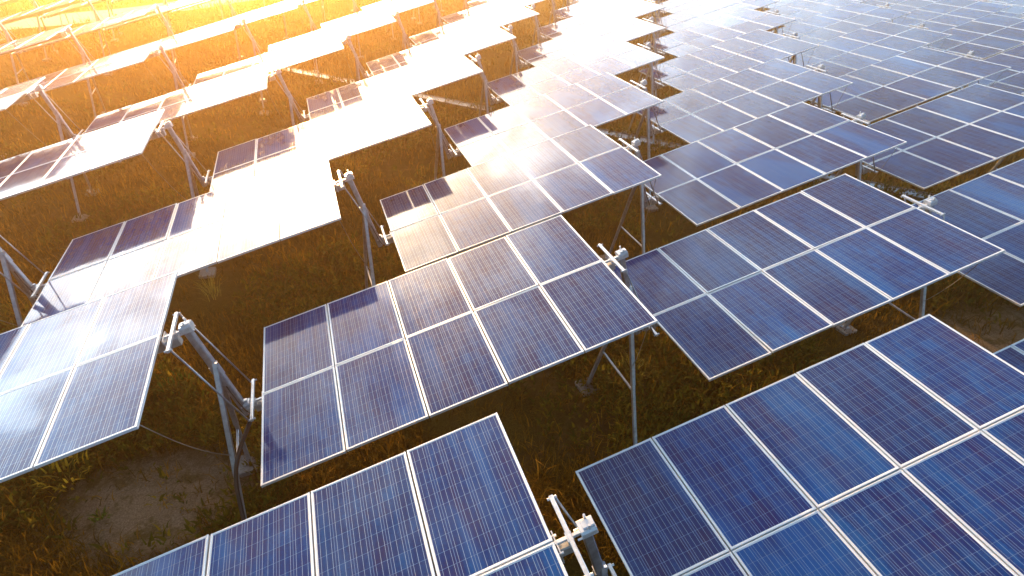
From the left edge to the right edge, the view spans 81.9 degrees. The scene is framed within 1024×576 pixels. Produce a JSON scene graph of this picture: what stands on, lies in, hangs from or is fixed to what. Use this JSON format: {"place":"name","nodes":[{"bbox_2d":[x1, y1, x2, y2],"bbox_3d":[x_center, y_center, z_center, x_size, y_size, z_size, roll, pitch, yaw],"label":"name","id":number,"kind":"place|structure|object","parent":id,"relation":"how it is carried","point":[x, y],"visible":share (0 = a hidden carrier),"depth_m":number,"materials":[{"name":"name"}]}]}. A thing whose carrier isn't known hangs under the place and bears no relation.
{"place":"outdoors","nodes":[
{"label":"outdoors","id":0,"kind":"place"},
{"bbox_2d":[0,0,252,30],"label":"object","id":1,"kind":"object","parent":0,"point":[50,21],"depth_m":41.16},
{"bbox_2d":[0,0,1023,575],"bbox_3d":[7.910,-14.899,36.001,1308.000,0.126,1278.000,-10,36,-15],"label":"ground","id":2,"kind":"structure","parent":0,"point":[128,508],"depth_m":13.90,"materials":[{"name":"soil"}]},
{"bbox_2d":[0,22,28,106],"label":"support frame","id":3,"kind":"object","parent":2,"relation":"on","point":[8,37],"visible":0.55,"depth_m":25.33,"materials":[{"name":"metal"}]},
{"bbox_2d":[0,235,43,326],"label":"support frame","id":4,"kind":"object","parent":2,"relation":"on","point":[28,287],"visible":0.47,"depth_m":10.48,"materials":[{"name":"metal"}]},
{"bbox_2d":[20,152,345,326],"bbox_3d":[-5.943,-1.024,11.153,5.941,0.235,3.320,-21,37,-8],"label":"solar tracker","id":5,"kind":"object","parent":4,"relation":"on","point":[211,228],"visible":0.95,"depth_m":10.89,"materials":[{"name":"glass"}]},
{"bbox_2d":[13,0,58,61],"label":"support frame","id":6,"kind":"object","parent":2,"relation":"on","point":[34,3],"visible":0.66,"depth_m":31.65,"materials":[{"name":"metal"}]},
{"bbox_2d":[39,0,107,17],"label":"solar tracker","id":7,"kind":"object","parent":6,"relation":"on","point":[65,10],"visible":0.86,"depth_m":31.70,"materials":[{"name":"glass"}]},
{"bbox_2d":[6,83,99,222],"bbox_3d":[-12.757,-3.917,16.833,0.862,3.569,2.357,-10,36,-15],"label":"support frame","id":8,"kind":"object","parent":2,"relation":"on","point":[62,124],"visible":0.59,"depth_m":16.69,"materials":[{"name":"metal"}]},
{"bbox_2d":[0,77,44,110],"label":"solar tracker","id":9,"kind":"object","parent":8,"relation":"on","point":[13,95],"visible":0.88,"depth_m":16.15,"materials":[{"name":"glass"}]},
{"bbox_2d":[27,450,90,500],"bbox_3d":[-7.337,3.016,9.604,0.901,0.464,1.046,-26,43,-33],"label":"weed","id":10,"kind":"object","parent":2,"relation":"on","point":[64,463],"visible":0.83,"depth_m":9.63,"materials":[{"name":"green plant"}]},
{"bbox_2d":[47,27,109,117],"bbox_3d":[-16.607,-8.250,23.034,0.862,3.569,2.357,-10,36,-15],"label":"support frame","id":11,"kind":"object","parent":2,"relation":"on","point":[85,58],"visible":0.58,"depth_m":22.93,"materials":[{"name":"metal"}]},
{"bbox_2d":[0,24,71,55],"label":"solar tracker","id":12,"kind":"object","parent":11,"relation":"on","point":[27,42],"visible":0.94,"depth_m":22.21,"materials":[{"name":"glass"}]},
{"bbox_2d":[69,0,112,75],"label":"support frame","id":13,"kind":"object","parent":2,"relation":"on","point":[97,17],"visible":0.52,"depth_m":29.17,"materials":[{"name":"metal"}]},
{"bbox_2d":[0,0,84,24],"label":"solar tracker","id":14,"kind":"object","parent":13,"relation":"on","point":[34,12],"visible":1,"depth_m":28.23,"materials":[{"name":"glass"}]},
{"bbox_2d":[87,506,110,524],"bbox_3d":[-6.381,3.519,9.101,0.364,0.223,0.299,25,42,31],"label":"weed","id":15,"kind":"object","parent":2,"relation":"on","point":[102,515],"visible":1,"depth_m":9.09,"materials":[{"name":"green plant"}]},
{"bbox_2d":[104,0,122,41],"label":"support frame","id":16,"kind":"object","parent":2,"relation":"on","point":[114,39],"visible":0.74,"depth_m":35.65,"materials":[{"name":"metal"}]},
{"bbox_2d":[145,5,186,82],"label":"support frame","id":17,"kind":"object","parent":2,"relation":"on","point":[167,24],"visible":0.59,"depth_m":26.73,"materials":[{"name":"metal"}]},
{"bbox_2d":[11,4,156,53],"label":"solar tracker","id":18,"kind":"object","parent":17,"relation":"on","point":[109,22],"visible":0.66,"depth_m":25.73,"materials":[{"name":"glass"}]},
{"bbox_2d":[144,44,197,158],"bbox_3d":[-11.720,-6.602,20.715,0.862,3.569,2.357,-10,36,-15],"label":"support frame","id":19,"kind":"object","parent":2,"relation":"on","point":[176,77],"visible":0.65,"depth_m":20.57,"materials":[{"name":"metal"}]},
{"bbox_2d":[4,41,159,95],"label":"solar tracker","id":20,"kind":"object","parent":19,"relation":"on","point":[94,68],"visible":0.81,"depth_m":19.69,"materials":[{"name":"glass"}]},
{"bbox_2d":[142,119,216,278],"bbox_3d":[-7.870,-2.269,14.514,0.862,3.569,2.357,-10,36,-15],"label":"support frame","id":21,"kind":"object","parent":2,"relation":"on","point":[191,168],"visible":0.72,"depth_m":14.31,"materials":[{"name":"metal"}]},
{"bbox_2d":[0,109,165,200],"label":"solar tracker","id":22,"kind":"object","parent":21,"relation":"on","point":[66,159],"visible":1,"depth_m":13.45,"materials":[{"name":"glass"}]},
{"bbox_2d":[139,314,259,520],"bbox_3d":[-4.019,2.065,8.313,0.862,3.569,2.357,-10,36,-15],"label":"support frame","id":23,"kind":"object","parent":2,"relation":"on","point":[225,388],"visible":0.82,"depth_m":8.20,"materials":[{"name":"metal"}]},
{"bbox_2d":[0,271,182,482],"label":"solar tracker","id":24,"kind":"object","parent":23,"relation":"on","point":[77,379],"visible":0.99,"depth_m":7.29,"materials":[{"name":"glass"}]},
{"bbox_2d":[249,215,657,487],"bbox_3d":[-1.056,0.624,8.834,5.941,0.236,3.320,-21,37,-8],"label":"solar tracker","id":25,"kind":"object","parent":23,"relation":"on","point":[583,288],"visible":0.99,"depth_m":8.46,"materials":[{"name":"photovoltaic glass"},{"name":"aluminium"},{"name":"galvanised steel"}]},
{"bbox_2d":[184,270,223,301],"bbox_3d":[-7.127,-0.019,13.706,1.002,0.774,0.883,-10,36,-15],"label":"grass tuft","id":26,"kind":"object","parent":2,"relation":"on","point":[211,288],"visible":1,"depth_m":13.75,"materials":[{"name":"green plant"}]},
{"bbox_2d":[216,0,242,60],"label":"support frame","id":27,"kind":"object","parent":2,"relation":"on","point":[239,57],"visible":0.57,"depth_m":30.75,"materials":[{"name":"metal"}]},
{"bbox_2d":[103,0,206,30],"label":"solar tracker","id":28,"kind":"object","parent":27,"relation":"on","point":[172,6],"visible":0.48,"depth_m":29.37,"materials":[{"name":"glass"}]},
{"bbox_2d":[234,18,268,115],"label":"support frame","id":29,"kind":"object","parent":2,"relation":"on","point":[254,42],"visible":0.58,"depth_m":24.34,"materials":[{"name":"metal"}]},
{"bbox_2d":[109,16,241,55],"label":"solar tracker","id":30,"kind":"object","parent":29,"relation":"on","point":[198,34],"visible":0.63,"depth_m":23.64,"materials":[{"name":"glass"}]},
{"bbox_2d":[266,68,304,156],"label":"support frame","id":31,"kind":"object","parent":2,"relation":"on","point":[277,71],"visible":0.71,"depth_m":18.07,"materials":[{"name":"metal"}]},
{"bbox_2d":[76,62,275,136],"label":"solar tracker","id":32,"kind":"object","parent":31,"relation":"on","point":[249,81],"visible":0.83,"depth_m":17.43,"materials":[{"name":"photovoltaic glass"},{"name":"aluminium"},{"name":"galvanised steel"}]},
{"bbox_2d":[297,0,322,83],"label":"support frame","id":33,"kind":"object","parent":2,"relation":"on","point":[312,23],"visible":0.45,"depth_m":28.28,"materials":[{"name":"metal"}]},
{"bbox_2d":[188,0,301,30],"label":"solar tracker","id":34,"kind":"object","parent":33,"relation":"on","point":[269,11],"visible":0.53,"depth_m":27.53,"materials":[{"name":"glass"}]},
{"bbox_2d":[343,33,367,81],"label":"support frame","id":35,"kind":"object","parent":2,"relation":"on","point":[358,63],"visible":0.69,"depth_m":21.98,"materials":[{"name":"metal"}]},
{"bbox_2d":[188,31,346,86],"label":"solar tracker","id":36,"kind":"object","parent":35,"relation":"on","point":[301,52],"visible":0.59,"depth_m":21.41,"materials":[{"name":"glass"}]},
{"bbox_2d":[339,170,385,288],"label":"support frame","id":37,"kind":"object","parent":2,"relation":"on","point":[366,218],"visible":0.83,"depth_m":12.00,"materials":[{"name":"metal"}]},
{"bbox_2d":[395,10,413,98],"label":"support frame","id":38,"kind":"object","parent":2,"relation":"on","point":[404,37],"visible":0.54,"depth_m":25.88,"materials":[{"name":"metal"}]},
{"bbox_2d":[264,9,396,52],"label":"solar tracker","id":39,"kind":"object","parent":38,"relation":"on","point":[373,20],"visible":0.62,"depth_m":25.40,"materials":[{"name":"glass"}]},
{"bbox_2d":[422,97,454,237],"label":"support frame","id":40,"kind":"object","parent":2,"relation":"on","point":[440,140],"visible":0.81,"depth_m":15.89,"materials":[{"name":"metal"}]},
{"bbox_2d":[204,89,431,191],"bbox_3d":[-4.906,-3.708,15.036,5.941,0.232,3.320,-21,37,-8],"label":"solar tracker","id":41,"kind":"object","parent":40,"relation":"on","point":[362,125],"visible":0.96,"depth_m":14.93,"materials":[{"name":"photovoltaic glass"},{"name":"aluminium"},{"name":"galvanised steel"}]},
{"bbox_2d":[433,0,445,27],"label":"support frame","id":42,"kind":"object","parent":2,"relation":"on","point":[439,19],"visible":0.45,"depth_m":29.78,"materials":[{"name":"metal"}]},
{"bbox_2d":[318,0,433,29],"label":"solar tracker","id":43,"kind":"object","parent":42,"relation":"on","point":[400,6],"visible":0.48,"depth_m":29.28,"materials":[{"name":"glass"}]},
{"bbox_2d":[463,0,471,9],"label":"support frame","id":44,"kind":"object","parent":2,"relation":"on","point":[465,3],"visible":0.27,"depth_m":33.82,"materials":[{"name":"metal"}]},
{"bbox_2d":[360,0,394,9],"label":"solar tracker","id":45,"kind":"object","parent":44,"relation":"on","point":[375,4],"visible":0.2,"depth_m":33.39,"materials":[{"name":"glass"}]},
{"bbox_2d":[475,53,496,116],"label":"support frame","id":46,"kind":"object","parent":2,"relation":"on","point":[485,85],"visible":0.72,"depth_m":19.75,"materials":[{"name":"metal"}]},
{"bbox_2d":[302,49,482,121],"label":"solar tracker","id":47,"kind":"object","parent":46,"relation":"on","point":[434,72],"visible":0.91,"depth_m":18.91,"materials":[{"name":"photovoltaic glass"},{"name":"aluminium"},{"name":"galvanised steel"}]},
{"bbox_2d":[487,39,664,105],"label":"solar tracker","id":48,"kind":"object","parent":46,"relation":"on","point":[616,57],"visible":0.88,"depth_m":20.41,"materials":[{"name":"glass"}]},
{"bbox_2d":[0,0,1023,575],"bbox_3d":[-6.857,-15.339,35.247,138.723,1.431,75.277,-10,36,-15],"label":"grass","id":49,"kind":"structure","parent":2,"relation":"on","point":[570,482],"depth_m":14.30,"materials":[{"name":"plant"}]},
{"bbox_2d":[503,24,525,106],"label":"support frame","id":50,"kind":"object","parent":2,"relation":"on","point":[515,52],"visible":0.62,"depth_m":23.64,"materials":[{"name":"metal"}]},
{"bbox_2d":[365,22,515,77],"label":"solar tracker","id":51,"kind":"object","parent":50,"relation":"on","point":[477,38],"visible":0.81,"depth_m":22.89,"materials":[{"name":"glass"}]},
{"bbox_2d":[527,3,545,68],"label":"support frame","id":52,"kind":"object","parent":2,"relation":"on","point":[540,37],"visible":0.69,"depth_m":27.51,"materials":[{"name":"metal"}]},
{"bbox_2d":[409,3,539,46],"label":"solar tracker","id":53,"kind":"object","parent":52,"relation":"on","point":[506,15],"visible":0.79,"depth_m":26.84,"materials":[{"name":"glass"}]},
{"bbox_2d":[545,0,560,41],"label":"support frame","id":54,"kind":"object","parent":2,"relation":"on","point":[556,18],"visible":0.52,"depth_m":31.46,"materials":[{"name":"metal"}]},
{"bbox_2d":[441,0,544,24],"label":"solar tracker","id":55,"kind":"object","parent":54,"relation":"on","point":[473,11],"visible":0.61,"depth_m":30.71,"materials":[{"name":"glass"}]},
{"bbox_2d":[554,498,607,575],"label":"support frame","id":56,"kind":"object","parent":2,"relation":"on","point":[586,526],"visible":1,"depth_m":5.40,"materials":[{"name":"metal"}]},
{"bbox_2d":[112,412,593,575],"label":"solar tracker","id":57,"kind":"object","parent":56,"relation":"on","point":[481,513],"visible":0.98,"depth_m":5.80,"materials":[{"name":"photovoltaic glass"},{"name":"aluminium"},{"name":"galvanised steel"}]},
{"bbox_2d":[575,314,1023,575],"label":"solar tracker","id":58,"kind":"object","parent":56,"relation":"on","point":[899,451],"visible":0.99,"depth_m":6.69,"materials":[{"name":"glass"}]},
{"bbox_2d":[283,67,935,200],"bbox_3d":[4.599,-5.743,22.628,43.475,0.100,0.530,19,39,24],"label":"cable tray","id":59,"kind":"object","parent":2,"relation":"on","point":[461,104],"visible":0.3,"depth_m":23.23,"materials":[{"name":"metal"}]},
{"bbox_2d":[575,245,654,449],"bbox_3d":[1.904,1.027,9.876,0.862,3.569,2.357,-10,36,-15],"label":"support frame","id":60,"kind":"object","parent":2,"relation":"on","point":[621,254],"visible":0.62,"depth_m":9.89,"materials":[{"name":"metal"}]},
{"bbox_2d":[599,137,658,260],"bbox_3d":[2.940,-1.658,13.758,0.862,3.569,2.357,-10,36,-15],"label":"support frame","id":61,"kind":"object","parent":2,"relation":"on","point":[645,200],"visible":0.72,"depth_m":13.74,"materials":[{"name":"metal"}]},
{"bbox_2d":[380,125,661,272],"bbox_3d":[-0.020,-2.062,12.716,5.941,0.237,3.320,-21,37,-8],"label":"solar tracker","id":62,"kind":"object","parent":61,"relation":"on","point":[528,186],"visible":1,"depth_m":12.42,"materials":[{"name":"photovoltaic glass"},{"name":"aluminium"},{"name":"galvanised steel"}]},
{"bbox_2d":[643,102,906,225],"bbox_3d":[5.903,-3.098,14.280,5.941,0.234,3.320,-21,37,-8],"label":"solar tracker","id":63,"kind":"object","parent":61,"relation":"on","point":[718,175],"visible":0.95,"depth_m":13.97,"materials":[{"name":"glass"}]},
{"bbox_2d":[615,348,657,377],"bbox_3d":[2.459,1.551,11.815,0.965,0.479,1.031,-10,36,-15],"label":"grass tuft","id":64,"kind":"object","parent":2,"relation":"on","point":[636,364],"visible":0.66,"depth_m":11.80,"materials":[{"name":"green plant"}]},
{"bbox_2d":[623,41,662,151],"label":"support frame","id":65,"kind":"object","parent":2,"relation":"on","point":[654,85],"visible":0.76,"depth_m":21.39,"materials":[{"name":"metal"}]},
{"bbox_2d":[631,78,660,212],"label":"support frame","id":66,"kind":"object","parent":2,"relation":"on","point":[650,130],"visible":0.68,"depth_m":17.52,"materials":[{"name":"metal"}]},
{"bbox_2d":[444,72,663,166],"bbox_3d":[1.017,-4.745,16.600,5.941,0.231,3.320,-21,37,-8],"label":"solar tracker","id":67,"kind":"object","parent":66,"relation":"on","point":[601,99],"visible":0.94,"depth_m":16.43,"materials":[{"name":"glass"}]},
{"bbox_2d":[634,0,663,80],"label":"support frame","id":68,"kind":"object","parent":2,"relation":"on","point":[656,20],"visible":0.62,"depth_m":29.10,"materials":[{"name":"metal"}]},
{"bbox_2d":[536,0,665,41],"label":"solar tracker","id":69,"kind":"object","parent":68,"relation":"on","point":[635,8],"visible":0.77,"depth_m":28.27,"materials":[{"name":"glass"}]},
{"bbox_2d":[657,0,778,33],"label":"solar tracker","id":70,"kind":"object","parent":68,"relation":"on","point":[694,16],"visible":0.73,"depth_m":29.66,"materials":[{"name":"glass"}]},
{"bbox_2d":[638,16,663,96],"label":"support frame","id":71,"kind":"object","parent":2,"relation":"on","point":[653,41],"visible":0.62,"depth_m":25.16,"materials":[{"name":"metal"}]},
{"bbox_2d":[518,15,665,67],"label":"solar tracker","id":72,"kind":"object","parent":71,"relation":"on","point":[626,28],"visible":0.86,"depth_m":24.36,"materials":[{"name":"glass"}]},
{"bbox_2d":[643,0,664,51],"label":"support frame","id":73,"kind":"object","parent":2,"relation":"on","point":[660,12],"visible":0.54,"depth_m":33.04,"materials":[{"name":"metal"}]},
{"bbox_2d":[550,0,621,20],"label":"solar tracker","id":74,"kind":"object","parent":73,"relation":"on","point":[570,11],"visible":0.71,"depth_m":32.11,"materials":[{"name":"glass"}]},
{"bbox_2d":[659,0,712,15],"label":"solar tracker","id":75,"kind":"object","parent":73,"relation":"on","point":[673,6],"visible":0.57,"depth_m":33.34,"materials":[{"name":"glass"}]},
{"bbox_2d":[767,9,791,36],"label":"support frame","id":76,"kind":"object","parent":2,"relation":"on","point":[776,28],"visible":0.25,"depth_m":26.53,"materials":[{"name":"metal"}]},
{"bbox_2d":[643,8,795,56],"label":"solar tracker","id":77,"kind":"object","parent":76,"relation":"on","point":[709,33],"visible":0.81,"depth_m":25.85,"materials":[{"name":"glass"}]},
{"bbox_2d":[770,2,910,43],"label":"solar tracker","id":78,"kind":"object","parent":76,"relation":"on","point":[834,23],"visible":0.75,"depth_m":27.43,"materials":[{"name":"glass"}]},
{"bbox_2d":[784,32,813,65],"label":"support frame","id":79,"kind":"object","parent":2,"relation":"on","point":[794,58],"visible":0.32,"depth_m":22.76,"materials":[{"name":"metal"}]},
{"bbox_2d":[639,29,818,91],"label":"solar tracker","id":80,"kind":"object","parent":79,"relation":"on","point":[689,71],"visible":0.88,"depth_m":21.90,"materials":[{"name":"glass"}]},
{"bbox_2d":[807,63,846,184],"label":"support frame","id":81,"kind":"object","parent":2,"relation":"on","point":[820,98],"visible":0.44,"depth_m":18.92,"materials":[{"name":"metal"}]},
{"bbox_2d":[636,58,852,143],"bbox_3d":[6.939,-5.784,18.162,5.941,0.234,3.320,-21,37,-8],"label":"solar tracker","id":82,"kind":"object","parent":81,"relation":"on","point":[709,109],"visible":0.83,"depth_m":17.91,"materials":[{"name":"glass"}]},
{"bbox_2d":[834,111,897,181],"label":"support frame","id":83,"kind":"object","parent":2,"relation":"on","point":[859,169],"visible":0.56,"depth_m":15.09,"materials":[{"name":"metal"}]},
{"bbox_2d":[832,195,979,335],"bbox_3d":[7.827,-0.010,11.440,0.862,3.569,2.357,-10,36,-15],"label":"support frame","id":84,"kind":"object","parent":2,"relation":"on","point":[931,202],"visible":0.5,"depth_m":11.39,"materials":[{"name":"metal"}]},
{"bbox_2d":[614,174,1004,381],"bbox_3d":[4.867,-0.414,10.397,5.941,0.236,3.320,-21,37,-8],"label":"solar tracker","id":85,"kind":"object","parent":84,"relation":"on","point":[730,295],"visible":0.88,"depth_m":10.06,"materials":[{"name":"glass"}]},
{"bbox_2d":[912,159,1023,306],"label":"solar tracker","id":86,"kind":"object","parent":84,"relation":"on","point":[988,207],"visible":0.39,"depth_m":12.13,"materials":[{"name":"glass"}]},
{"bbox_2d":[910,22,945,106],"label":"support frame","id":87,"kind":"object","parent":2,"relation":"on","point":[922,25],"visible":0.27,"depth_m":23.94,"materials":[{"name":"metal"}]},
{"bbox_2d":[783,21,952,76],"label":"solar tracker","id":88,"kind":"object","parent":87,"relation":"on","point":[852,51],"visible":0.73,"depth_m":23.43,"materials":[{"name":"glass"}]},
{"bbox_2d":[924,14,1023,59],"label":"solar tracker","id":89,"kind":"object","parent":87,"relation":"on","point":[986,36],"visible":0.62,"depth_m":25.16,"materials":[{"name":"glass"}]},
{"bbox_2d":[952,50,1003,92],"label":"support frame","id":90,"kind":"object","parent":2,"relation":"on","point":[972,53],"visible":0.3,"depth_m":20.07,"materials":[{"name":"metal"}]},
{"bbox_2d":[809,46,1010,122],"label":"solar tracker","id":91,"kind":"object","parent":90,"relation":"on","point":[895,84],"visible":0.91,"depth_m":19.41,"materials":[{"name":"glass"}]},
{"bbox_2d":[957,44,1023,94],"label":"solar tracker","id":92,"kind":"object","parent":90,"relation":"on","point":[1011,80],"visible":0.38,"depth_m":21.29,"materials":[{"name":"glass"}]},
{"bbox_2d":[989,95,1023,172],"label":"support frame","id":93,"kind":"object","parent":2,"relation":"on","point":[997,164],"visible":0.18,"depth_m":17.64,"materials":[{"name":"metal"}]},
{"bbox_2d":[855,83,1023,189],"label":"solar tracker","id":94,"kind":"object","parent":93,"relation":"on","point":[959,132],"visible":0.89,"depth_m":15.57,"materials":[{"name":"glass"}]},
{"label":"support frame","id":95,"kind":"object","parent":2,"relation":"on","visible":0},
{"bbox_2d":[993,339,1023,372],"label":"solar tracker","id":96,"kind":"object","parent":95,"relation":"on","point":[1012,354],"visible":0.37,"depth_m":8.98,"materials":[{"name":"glass"}]},
{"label":"support frame","id":97,"kind":"object","parent":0,"visible":0},
{"bbox_2d":[887,0,1012,31],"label":"solar tracker","id":98,"kind":"object","parent":97,"relation":"on","point":[940,15],"visible":0.57,"depth_m":28.97,"materials":[{"name":"glass"}]},
{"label":"support frame","id":99,"kind":"object","parent":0,"visible":0},
{"bbox_2d":[994,0,1023,18],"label":"solar tracker","id":100,"kind":"object","parent":99,"relation":"on","point":[1016,10],"visible":0.28,"depth_m":31.08,"materials":[{"name":"glass"}]},
{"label":"support frame","id":101,"kind":"object","parent":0,"visible":0},
{"bbox_2d":[764,0,867,25],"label":"solar tracker","id":102,"kind":"object","parent":101,"relation":"on","point":[798,10],"visible":0.53,"depth_m":31.10,"materials":[{"name":"glass"}]},
{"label":"support frame","id":103,"kind":"object","parent":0,"visible":0},
{"bbox_2d":[862,0,938,11],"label":"solar tracker","id":104,"kind":"object","parent":103,"relation":"on","point":[906,5],"visible":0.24,"depth_m":32.49,"materials":[{"name":"glass"}]},
{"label":"support frame","id":105,"kind":"object","parent":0,"visible":0},
{"bbox_2d":[756,0,794,9],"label":"solar tracker","id":106,"kind":"object","parent":105,"relation":"on","point":[779,3],"visible":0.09,"depth_m":34.27,"materials":[{"name":"glass"}]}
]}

